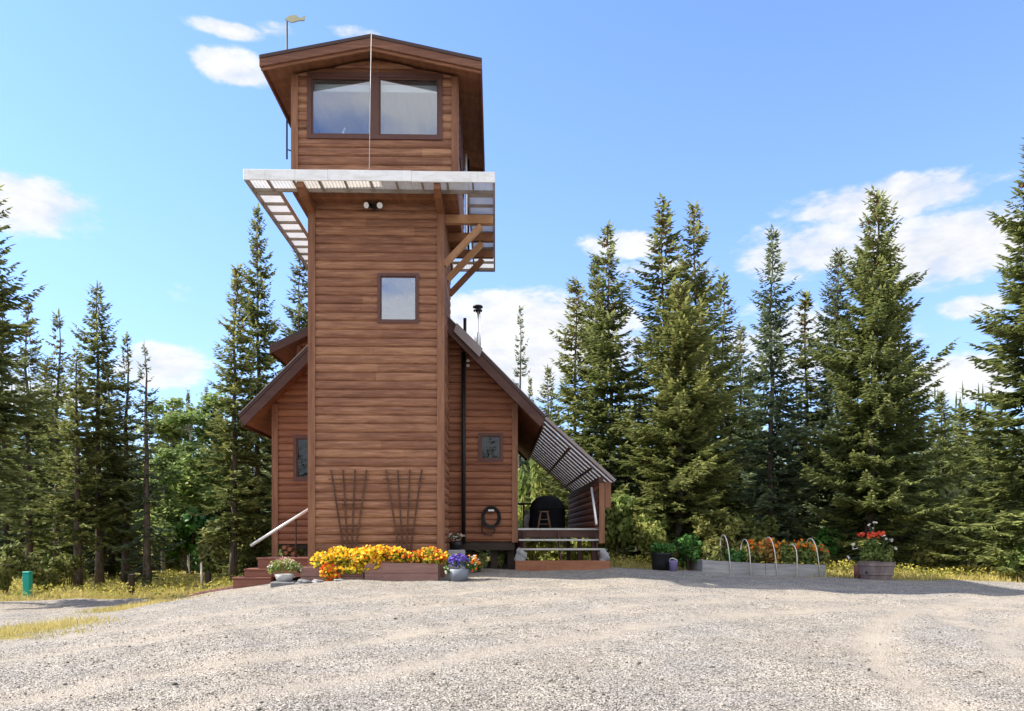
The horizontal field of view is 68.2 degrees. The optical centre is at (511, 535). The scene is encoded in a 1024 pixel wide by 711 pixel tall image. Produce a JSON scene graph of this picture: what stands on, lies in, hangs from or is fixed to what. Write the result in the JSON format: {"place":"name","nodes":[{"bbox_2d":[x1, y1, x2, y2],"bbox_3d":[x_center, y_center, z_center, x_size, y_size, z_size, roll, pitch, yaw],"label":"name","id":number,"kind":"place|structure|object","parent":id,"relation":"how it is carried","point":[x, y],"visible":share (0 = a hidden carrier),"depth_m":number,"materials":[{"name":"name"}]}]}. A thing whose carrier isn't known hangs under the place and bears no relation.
{"place":"outdoors","nodes":[
{"label":"outdoors","id":0,"kind":"place"},
{"bbox_2d":[0,592,217,639],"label":"sparse gravel grass","id":1,"kind":"structure","parent":0,"point":[23,628],"depth_m":12.14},
{"bbox_2d":[498,550,507,568],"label":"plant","id":2,"kind":"object","parent":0,"point":[502,554],"visible":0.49,"depth_m":20.76,"materials":[{"name":"green plant"}]},
{"bbox_2d":[0,563,1023,710],"bbox_3d":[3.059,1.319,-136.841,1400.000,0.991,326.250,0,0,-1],"label":"gravel drive","id":3,"kind":"structure","parent":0,"point":[954,601],"depth_m":9.65,"materials":[{"name":"grey gravel"}]},
{"bbox_2d":[232,508,307,588],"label":"entry steps","id":4,"kind":"structure","parent":3,"relation":"on","point":[258,575],"depth_m":18.49,"materials":[{"name":"wood"}]},
{"bbox_2d":[270,581,296,587],"bbox_3d":[-5.140,1.098,17.139,0.556,0.137,0.500,0,0,-1],"label":"stone block","id":5,"kind":"object","parent":3,"relation":"on","point":[275,584],"depth_m":16.89,"materials":[{"name":"grey stone"}]},
{"bbox_2d":[267,556,302,581],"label":"potted plant","id":6,"kind":"object","parent":5,"relation":"on","point":[279,565],"visible":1,"depth_m":17.06,"materials":[{"name":"green plant"}]},
{"bbox_2d":[301,566,364,580],"bbox_3d":[-4.095,0.923,17.473,1.426,0.425,0.620,0,0,-1],"label":"wooden planter","id":7,"kind":"object","parent":3,"relation":"on","point":[310,573],"visible":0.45,"depth_m":17.16,"materials":[{"name":"wood"}]},
{"bbox_2d":[319,562,340,580],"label":"nasturtium plant","id":8,"kind":"object","parent":7,"relation":"in","point":[327,569],"visible":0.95,"depth_m":17.02,"materials":[{"name":"orange plant"}]},
{"bbox_2d":[310,545,376,574],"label":"nasturtium plant","id":9,"kind":"object","parent":7,"relation":"in","point":[359,558],"visible":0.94,"depth_m":17.13,"materials":[{"name":"yellow plant"}]},
{"bbox_2d":[364,562,439,580],"bbox_3d":[-2.515,0.845,17.468,1.668,0.456,0.680,0,0,-1],"label":"wooden planter","id":10,"kind":"object","parent":3,"relation":"on","point":[396,571],"visible":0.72,"depth_m":17.13,"materials":[{"name":"wood"}]},
{"bbox_2d":[368,544,406,570],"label":"nasturtium plant","id":11,"kind":"object","parent":10,"relation":"in","point":[393,554],"visible":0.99,"depth_m":17.18,"materials":[{"name":"yellow plant"}]},
{"bbox_2d":[403,546,448,566],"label":"nasturtium plant","id":12,"kind":"object","parent":10,"relation":"on","point":[430,555],"visible":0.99,"depth_m":17.21,"materials":[{"name":"orange plant"}]},
{"bbox_2d":[238,15,615,577],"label":"tower house","id":13,"kind":"structure","parent":3,"relation":"on","point":[391,367],"depth_m":17.91,"materials":[{"name":"brown wood"}]},
{"bbox_2d":[293,435,307,480],"bbox_3d":[-5.530,-2.088,20.299,0.652,1.217,0.145,0,0,-1],"label":"window","id":14,"kind":"structure","parent":13,"relation":"in","point":[295,437],"depth_m":20.22,"materials":[{"name":"brown wood"}]},
{"bbox_2d":[328,470,369,550],"bbox_3d":[-3.848,-0.520,17.831,0.981,2.094,0.046,0,0,-1],"label":"fan trellis","id":15,"kind":"object","parent":13,"relation":"attached to","point":[345,503],"visible":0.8,"depth_m":17.83,"materials":[{"name":"brown wood"}]},
{"bbox_2d":[307,72,442,139],"bbox_3d":[-3.156,-9.896,17.456,3.106,1.518,0.155,0,0,-1],"label":"window","id":16,"kind":"structure","parent":13,"relation":"in","point":[376,78],"depth_m":17.38,"materials":[{"name":"brown wood"}]},
{"bbox_2d":[377,273,418,322],"bbox_3d":[-2.697,-5.637,17.962,0.979,1.182,0.145,0,0,-1],"label":"window","id":17,"kind":"structure","parent":13,"relation":"in","point":[379,275],"depth_m":17.90,"materials":[{"name":"brown wood"}]},
{"bbox_2d":[383,470,424,553],"bbox_3d":[-2.552,-0.521,17.860,0.984,2.098,0.046,0,0,-1],"label":"fan trellis","id":18,"kind":"object","parent":13,"relation":"attached to","point":[408,503],"visible":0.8,"depth_m":17.86,"materials":[{"name":"brown wood"}]},
{"bbox_2d":[459,100,463,196],"bbox_3d":[-1.337,-9.846,19.325,0.140,1.418,2.100,0,0,-1],"label":"window","id":19,"kind":"structure","parent":13,"relation":"in","point":[461,138],"depth_m":18.79,"materials":[{"name":"brown glass"}]},
{"bbox_2d":[478,433,502,461],"bbox_3d":[-0.576,-2.387,20.410,0.671,0.768,0.145,0,0,-1],"label":"window","id":20,"kind":"structure","parent":13,"relation":"in","point":[480,435],"depth_m":20.34,"materials":[{"name":"brown wood"}]},
{"bbox_2d":[481,506,500,534],"bbox_3d":[-0.562,-0.410,20.295,0.536,0.797,0.125,0,0,-1],"label":"garden hose","id":21,"kind":"object","parent":13,"relation":"attached to","point":[489,509],"visible":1,"depth_m":20.26,"materials":[{"name":"rubber"}]},
{"bbox_2d":[528,496,565,527],"bbox_3d":[1.131,-0.756,24.331,1.202,1.092,0.764,0,0,-1],"label":"covered grill","id":22,"kind":"object","parent":13,"relation":"on","point":[554,506],"visible":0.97,"depth_m":24.01,"materials":[{"name":"black fabric"}]},
{"bbox_2d":[448,550,464,568],"bbox_3d":[-1.439,0.666,19.583,0.437,0.612,0.380,0,0,-1],"label":"pot stand","id":23,"kind":"object","parent":3,"relation":"on","point":[452,552],"visible":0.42,"depth_m":19.39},
{"bbox_2d":[447,532,464,549],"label":"potted plant","id":24,"kind":"object","parent":23,"relation":"on","point":[455,545],"visible":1,"depth_m":19.46,"materials":[{"name":"green plant"}]},
{"bbox_2d":[443,553,480,581],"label":"potted plant","id":25,"kind":"object","parent":3,"relation":"on","point":[459,574],"visible":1,"depth_m":17.00,"materials":[{"name":"purple plant"}]},
{"bbox_2d":[471,552,487,571],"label":"plant","id":26,"kind":"object","parent":3,"relation":"on","point":[481,557],"visible":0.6,"depth_m":19.16,"materials":[{"name":"green plant"}]},
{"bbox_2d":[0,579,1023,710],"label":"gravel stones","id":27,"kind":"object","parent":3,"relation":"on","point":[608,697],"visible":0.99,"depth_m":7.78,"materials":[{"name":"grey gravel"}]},
{"bbox_2d":[515,530,609,570],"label":"wooden steps","id":28,"kind":"structure","parent":3,"relation":"on","point":[539,565],"depth_m":19.60,"materials":[{"name":"brown wood"}]},
{"bbox_2d":[514,548,526,560],"bbox_3d":[0.227,0.506,19.703,0.310,0.410,0.246,0,0,-31],"label":"rock","id":29,"kind":"object","parent":28,"relation":"on","point":[520,554],"visible":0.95,"depth_m":19.63,"materials":[{"name":"grey stone"}]},
{"bbox_2d":[650,542,675,570],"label":"potted plant","id":30,"kind":"object","parent":3,"relation":"on","point":[660,561],"visible":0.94,"depth_m":20.93,"materials":[{"name":"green plant"}]},
{"bbox_2d":[847,521,896,579],"bbox_3d":[9.464,0.380,19.765,1.145,1.551,0.926,0,0,-29],"label":"barrel planter","id":31,"kind":"object","parent":3,"relation":"on","point":[883,568],"visible":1,"depth_m":19.69,"materials":[{"name":"brown wood"}]},
{"bbox_2d":[0,557,1023,638],"bbox_3d":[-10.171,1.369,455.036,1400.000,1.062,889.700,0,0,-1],"label":"meadow ground","id":32,"kind":"structure","parent":0,"point":[155,569],"depth_m":21.63,"materials":[{"name":"green plant"}]},
{"bbox_2d":[0,540,27,593],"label":"shrub","id":33,"kind":"object","parent":32,"relation":"on","point":[13,553],"visible":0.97,"depth_m":23.15,"materials":[{"name":"green plant"}]},
{"bbox_2d":[0,311,37,578],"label":"spruce tree","id":34,"kind":"object","parent":32,"relation":"on","point":[4,530],"visible":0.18,"depth_m":30.46,"materials":[{"name":"green plant"}]},
{"bbox_2d":[22,571,32,597],"bbox_3d":[-14.100,1.461,21.990,0.204,0.853,0.204,0,0,-1],"label":"utility post","id":35,"kind":"object","parent":32,"relation":"on","point":[27,579],"visible":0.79,"depth_m":21.90,"materials":[{"name":"teal plastic"}]},
{"bbox_2d":[0,300,65,566],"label":"spruce tree","id":36,"kind":"object","parent":32,"relation":"on","point":[28,520],"visible":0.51,"depth_m":26.58,"materials":[{"name":"green plant"}]},
{"bbox_2d":[0,184,79,567],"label":"spruce tree","id":37,"kind":"object","parent":32,"relation":"on","point":[12,473],"visible":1,"depth_m":20.19,"materials":[{"name":"green plant"}]},
{"bbox_2d":[24,552,61,591],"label":"shrub","id":38,"kind":"object","parent":32,"relation":"on","point":[35,566],"visible":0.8,"depth_m":23.76,"materials":[{"name":"green plant"}]},
{"bbox_2d":[0,356,93,578],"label":"spruce tree","id":39,"kind":"object","parent":32,"relation":"on","point":[40,484],"visible":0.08,"depth_m":32.46,"materials":[{"name":"green plant"}]},
{"bbox_2d":[21,498,73,571],"bbox_3d":[-18.498,0.150,30.575,1.750,3.671,2.265,0,0,-6],"label":"shrub","id":40,"kind":"object","parent":32,"relation":"on","point":[46,557],"visible":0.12,"depth_m":30.05,"materials":[{"name":"green plant"}]},
{"bbox_2d":[24,308,94,577],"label":"spruce tree","id":41,"kind":"object","parent":32,"relation":"on","point":[59,370],"visible":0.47,"depth_m":28.63,"materials":[{"name":"green plant"}]},
{"bbox_2d":[52,551,88,588],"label":"shrub","id":42,"kind":"object","parent":32,"relation":"on","point":[67,562],"visible":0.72,"depth_m":24.55,"materials":[{"name":"green plant"}]},
{"bbox_2d":[32,346,116,588],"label":"spruce tree","id":43,"kind":"object","parent":32,"relation":"on","point":[77,537],"visible":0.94,"depth_m":24.59,"materials":[{"name":"green plant"}]},
{"bbox_2d":[18,281,151,587],"bbox_3d":[-14.124,-3.402,25.515,3.946,10.729,3.596,-1,-1,1],"label":"spruce tree","id":44,"kind":"object","parent":32,"relation":"on","point":[111,486],"visible":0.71,"depth_m":25.57,"materials":[{"name":"green plant"}]},
{"bbox_2d":[80,364,160,579],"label":"spruce tree","id":45,"kind":"object","parent":32,"relation":"on","point":[112,568],"visible":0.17,"depth_m":31.40,"materials":[{"name":"green plant"}]},
{"bbox_2d":[0,569,241,601],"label":"yellow meadow grass","id":46,"kind":"structure","parent":32,"relation":"on","point":[114,582],"depth_m":22.83,"materials":[{"name":"yellow plant"}]},
{"bbox_2d":[91,331,154,585],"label":"spruce tree","id":47,"kind":"object","parent":32,"relation":"on","point":[125,552],"visible":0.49,"depth_m":26.52,"materials":[{"name":"green plant"}]},
{"bbox_2d":[105,344,187,587],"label":"spruce tree","id":48,"kind":"object","parent":32,"relation":"on","point":[147,537],"visible":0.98,"depth_m":25.12,"materials":[{"name":"green plant"}]},
{"bbox_2d":[110,397,211,569],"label":"aspen tree","id":49,"kind":"object","parent":32,"relation":"on","point":[167,435],"visible":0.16,"depth_m":41.95,"materials":[{"name":"green plant"}]},
{"bbox_2d":[141,536,186,573],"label":"shrub","id":50,"kind":"object","parent":32,"relation":"on","point":[174,564],"visible":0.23,"depth_m":36.67,"materials":[{"name":"green plant"}]},
{"bbox_2d":[136,445,198,572],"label":"aspen tree","id":51,"kind":"object","parent":32,"relation":"on","point":[167,509],"visible":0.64,"depth_m":35.41,"materials":[{"name":"green plant"}]},
{"bbox_2d":[131,410,230,572],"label":"aspen tree","id":52,"kind":"object","parent":32,"relation":"on","point":[193,484],"visible":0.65,"depth_m":38.02,"materials":[{"name":"green plant"}]},
{"bbox_2d":[162,506,220,574],"bbox_3d":[-14.997,0.319,35.540,3.243,3.413,2.414,0,0,17],"label":"shrub","id":53,"kind":"object","parent":32,"relation":"on","point":[191,524],"visible":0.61,"depth_m":35.16,"materials":[{"name":"green plant"}]},
{"bbox_2d":[141,389,262,517],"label":"aspen tree","id":54,"kind":"object","parent":32,"relation":"on","point":[200,436],"visible":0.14,"depth_m":43.11,"materials":[{"name":"green plant"}]},
{"bbox_2d":[195,519,229,578],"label":"shrub","id":55,"kind":"object","parent":32,"relation":"on","point":[206,552],"visible":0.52,"depth_m":32.30,"materials":[{"name":"green plant"}]},
{"bbox_2d":[188,262,271,582],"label":"spruce tree","id":56,"kind":"object","parent":32,"relation":"on","point":[235,526],"visible":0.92,"depth_m":27.72,"materials":[{"name":"green plant"}]},
{"bbox_2d":[209,203,282,576],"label":"spruce tree","id":57,"kind":"object","parent":32,"relation":"on","point":[267,359],"visible":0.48,"depth_m":29.16,"materials":[{"name":"green plant"}]},
{"bbox_2d":[237,525,271,575],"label":"shrub","id":58,"kind":"object","parent":32,"relation":"on","point":[265,528],"visible":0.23,"depth_m":29.31,"materials":[{"name":"green plant"}]},
{"bbox_2d":[261,250,307,555],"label":"spruce tree","id":59,"kind":"object","parent":32,"relation":"on","point":[299,317],"visible":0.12,"depth_m":31.66,"materials":[{"name":"green plant"}]},
{"bbox_2d":[0,382,1023,562],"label":"spruce wood","id":60,"kind":"object","parent":32,"relation":"on","point":[631,549],"visible":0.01,"depth_m":46.10,"materials":[{"name":"green plant"}]},
{"bbox_2d":[513,305,535,559],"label":"spruce tree","id":61,"kind":"object","parent":32,"relation":"on","point":[520,462],"visible":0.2,"depth_m":39.82,"materials":[{"name":"green plant"}]},
{"bbox_2d":[518,459,558,559],"bbox_3d":[1.175,-1.102,36.133,2.307,6.277,1.911,0,0,26],"label":"shrub","id":62,"kind":"object","parent":32,"relation":"on","point":[523,489],"visible":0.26,"depth_m":35.87,"materials":[{"name":"green plant"}]},
{"bbox_2d":[518,520,563,559],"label":"shrub","id":63,"kind":"object","parent":32,"relation":"on","point":[550,554],"visible":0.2,"depth_m":30.66,"materials":[{"name":"green plant"}]},
{"bbox_2d":[518,364,565,559],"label":"spruce tree","id":64,"kind":"object","parent":32,"relation":"on","point":[551,416],"visible":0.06,"depth_m":37.00,"materials":[{"name":"green plant"}]},
{"bbox_2d":[533,276,605,559],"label":"spruce tree","id":65,"kind":"object","parent":32,"relation":"on","point":[569,393],"visible":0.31,"depth_m":34.08,"materials":[{"name":"green plant"}]},
{"bbox_2d":[565,538,599,559],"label":"shrub","id":66,"kind":"object","parent":32,"relation":"on","point":[586,544],"visible":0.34,"depth_m":30.71,"materials":[{"name":"green plant"}]},
{"bbox_2d":[536,220,656,561],"bbox_3d":[4.612,-5.742,32.023,6.492,15.267,5.682,0,0,19],"label":"spruce tree","id":67,"kind":"object","parent":32,"relation":"on","point":[601,348],"visible":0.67,"depth_m":31.60,"materials":[{"name":"green plant"}]},
{"bbox_2d":[565,253,637,547],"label":"spruce tree","id":68,"kind":"object","parent":32,"relation":"on","point":[594,271],"visible":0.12,"depth_m":33.38,"materials":[{"name":"green plant"}]},
{"bbox_2d":[605,489,636,560],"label":"shrub","id":69,"kind":"object","parent":32,"relation":"on","point":[617,520],"visible":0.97,"depth_m":25.05,"materials":[{"name":"green plant"}]},
{"bbox_2d":[618,349,653,561],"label":"spruce tree","id":70,"kind":"object","parent":32,"relation":"on","point":[638,401],"visible":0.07,"depth_m":37.84,"materials":[{"name":"green plant"}]},
{"bbox_2d":[633,510,671,559],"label":"shrub","id":71,"kind":"object","parent":32,"relation":"on","point":[650,532],"visible":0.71,"depth_m":24.36,"materials":[{"name":"green plant"}]},
{"bbox_2d":[608,192,731,563],"bbox_3d":[6.590,-6.194,31.928,5.416,16.233,6.120,0,0,-11],"label":"spruce tree","id":72,"kind":"object","parent":32,"relation":"on","point":[660,260],"visible":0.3,"depth_m":31.78,"materials":[{"name":"green plant"}]},
{"bbox_2d":[609,279,744,560],"bbox_3d":[5.764,-3.747,26.037,5.245,9.998,5.913,0,0,41],"label":"spruce tree","id":73,"kind":"object","parent":32,"relation":"on","point":[683,396],"visible":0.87,"depth_m":25.24,"materials":[{"name":"green plant"}]},
{"bbox_2d":[673,532,702,569],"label":"shrub","id":74,"kind":"object","parent":32,"relation":"on","point":[687,544],"visible":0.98,"depth_m":21.30,"materials":[{"name":"green plant"}]},
{"bbox_2d":[634,199,755,526],"bbox_3d":[7.421,-6.197,31.404,5.467,16.073,5.216,0,0,-26],"label":"spruce tree","id":75,"kind":"object","parent":32,"relation":"on","point":[701,294],"visible":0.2,"depth_m":31.07,"materials":[{"name":"green plant"}]},
{"bbox_2d":[691,513,746,559],"bbox_3d":[6.689,0.193,24.170,1.853,1.867,1.379,0,0,-42],"label":"shrub","id":76,"kind":"object","parent":32,"relation":"on","point":[708,530],"visible":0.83,"depth_m":24.01,"materials":[{"name":"green plant"}]},
{"bbox_2d":[702,272,756,522],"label":"spruce tree","id":77,"kind":"object","parent":32,"relation":"on","point":[729,419],"visible":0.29,"depth_m":33.22,"materials":[{"name":"green plant"}]},
{"bbox_2d":[704,324,782,559],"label":"spruce tree","id":78,"kind":"object","parent":32,"relation":"on","point":[747,425],"visible":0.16,"depth_m":34.88,"materials":[{"name":"green plant"}]},
{"bbox_2d":[730,376,778,521],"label":"spruce tree","id":79,"kind":"object","parent":32,"relation":"on","point":[763,446],"visible":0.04,"depth_m":38.10,"materials":[{"name":"green plant"}]},
{"bbox_2d":[733,511,779,562],"bbox_3d":[7.904,0.183,25.101,1.411,2.072,1.827,0,0,-25],"label":"shrub","id":80,"kind":"object","parent":32,"relation":"on","point":[748,530],"visible":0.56,"depth_m":24.77,"materials":[{"name":"green plant"}]},
{"bbox_2d":[690,559,825,576],"bbox_3d":[6.848,0.914,21.205,3.382,0.533,1.306,0,0,-1],"label":"raised bed","id":81,"kind":"object","parent":32,"relation":"on","point":[783,570],"visible":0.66,"depth_m":20.56,"materials":[{"name":"wood"}]},
{"bbox_2d":[702,544,723,560],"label":"garden plant","id":82,"kind":"object","parent":81,"relation":"in","point":[710,553],"visible":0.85,"depth_m":21.02,"materials":[{"name":"green plant"}]},
{"bbox_2d":[724,548,747,561],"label":"garden plant","id":83,"kind":"object","parent":81,"relation":"in","point":[739,555],"visible":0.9,"depth_m":21.03,"materials":[{"name":"green plant"}]},
{"bbox_2d":[744,539,766,562],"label":"garden plant","id":84,"kind":"object","parent":81,"relation":"in","point":[757,549],"visible":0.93,"depth_m":21.06,"materials":[{"name":"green plant"}]},
{"bbox_2d":[758,537,781,563],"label":"garden plant","id":85,"kind":"object","parent":81,"relation":"in","point":[768,550],"visible":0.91,"depth_m":21.06,"materials":[{"name":"orange plant"}]},
{"bbox_2d":[778,539,798,563],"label":"garden plant","id":86,"kind":"object","parent":81,"relation":"in","point":[787,553],"visible":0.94,"depth_m":21.07,"materials":[{"name":"green plant"}]},
{"bbox_2d":[796,539,817,563],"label":"garden plant","id":87,"kind":"object","parent":81,"relation":"in","point":[807,553],"visible":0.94,"depth_m":21.10,"materials":[{"name":"green plant"}]},
{"bbox_2d":[814,543,829,564],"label":"garden plant","id":88,"kind":"object","parent":81,"relation":"in","point":[823,553],"visible":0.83,"depth_m":21.10,"materials":[{"name":"green plant"}]},
{"bbox_2d":[709,223,823,563],"bbox_3d":[9.020,-4.839,26.596,4.256,12.559,3.918,0,0,1],"label":"spruce tree","id":89,"kind":"object","parent":32,"relation":"on","point":[778,403],"visible":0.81,"depth_m":26.58,"materials":[{"name":"green plant"}]},
{"bbox_2d":[767,290,830,565],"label":"spruce tree","id":90,"kind":"object","parent":32,"relation":"on","point":[806,303],"visible":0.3,"depth_m":30.19,"materials":[{"name":"green plant"}]},
{"bbox_2d":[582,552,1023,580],"bbox_3d":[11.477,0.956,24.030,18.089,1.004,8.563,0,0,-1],"label":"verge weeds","id":91,"kind":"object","parent":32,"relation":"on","point":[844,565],"visible":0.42,"depth_m":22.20,"materials":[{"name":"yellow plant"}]},
{"bbox_2d":[587,554,1023,581],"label":"yellow verge grass","id":92,"kind":"structure","parent":32,"relation":"on","point":[963,576],"depth_m":21.41,"materials":[{"name":"yellow plant"}]},
{"bbox_2d":[797,525,841,561],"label":"shrub","id":93,"kind":"object","parent":32,"relation":"on","point":[824,537],"visible":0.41,"depth_m":25.20,"materials":[{"name":"green plant"}]},
{"bbox_2d":[765,247,878,567],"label":"spruce tree","id":94,"kind":"object","parent":32,"relation":"on","point":[827,397],"visible":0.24,"depth_m":29.61,"materials":[{"name":"green plant"}]},
{"bbox_2d":[790,184,978,568],"bbox_3d":[11.960,-5.082,24.997,6.133,13.014,5.776,1,0,41],"label":"spruce tree","id":95,"kind":"object","parent":32,"relation":"on","point":[879,296],"visible":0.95,"depth_m":24.55,"materials":[{"name":"green plant"}]},
{"bbox_2d":[836,285,975,567],"bbox_3d":[14.032,-3.826,27.478,4.824,10.713,5.257,0,-1,-36],"label":"spruce tree","id":96,"kind":"object","parent":32,"relation":"on","point":[921,444],"visible":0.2,"depth_m":26.93,"materials":[{"name":"green plant"}]},
{"bbox_2d":[904,524,956,571],"bbox_3d":[13.512,0.458,24.365,1.589,1.674,1.317,0,0,-29],"label":"shrub","id":97,"kind":"object","parent":32,"relation":"on","point":[922,559],"visible":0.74,"depth_m":24.10,"materials":[{"name":"green plant"}]},
{"bbox_2d":[909,390,971,567],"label":"spruce tree","id":98,"kind":"object","parent":32,"relation":"on","point":[941,441],"visible":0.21,"depth_m":38.31,"materials":[{"name":"green plant"}]},
{"bbox_2d":[936,507,985,571],"bbox_3d":[14.630,0.200,24.425,1.379,2.275,1.853,0,0,-14],"label":"shrub","id":99,"kind":"object","parent":32,"relation":"on","point":[949,563],"visible":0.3,"depth_m":24.24,"materials":[{"name":"green plant"}]},
{"bbox_2d":[949,402,980,489],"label":"spruce tree","id":100,"kind":"object","parent":32,"relation":"on","point":[965,452],"visible":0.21,"depth_m":42.33,"materials":[{"name":"green plant"}]},
{"bbox_2d":[938,474,997,566],"bbox_3d":[18.208,-0.383,30.141,2.177,4.263,2.819,0,0,29],"label":"shrub","id":101,"kind":"object","parent":32,"relation":"on","point":[956,491],"visible":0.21,"depth_m":29.74,"materials":[{"name":"green plant"}]},
{"bbox_2d":[916,137,1023,574],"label":"spruce tree","id":102,"kind":"object","parent":32,"relation":"on","point":[1008,526],"visible":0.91,"depth_m":21.86,"materials":[{"name":"green plant"}]},
{"bbox_2d":[962,401,1003,566],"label":"spruce tree","id":103,"kind":"object","parent":32,"relation":"on","point":[978,404],"visible":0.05,"depth_m":44.41,"materials":[{"name":"green plant"}]},
{"bbox_2d":[991,542,1023,580],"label":"shrub","id":104,"kind":"object","parent":32,"relation":"on","point":[1013,561],"visible":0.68,"depth_m":20.67,"materials":[{"name":"green plant"}]},
{"bbox_2d":[0,0,1023,469],"label":"sky","id":105,"kind":"structure","parent":0,"point":[130,129],"materials":[{"name":"blue"}]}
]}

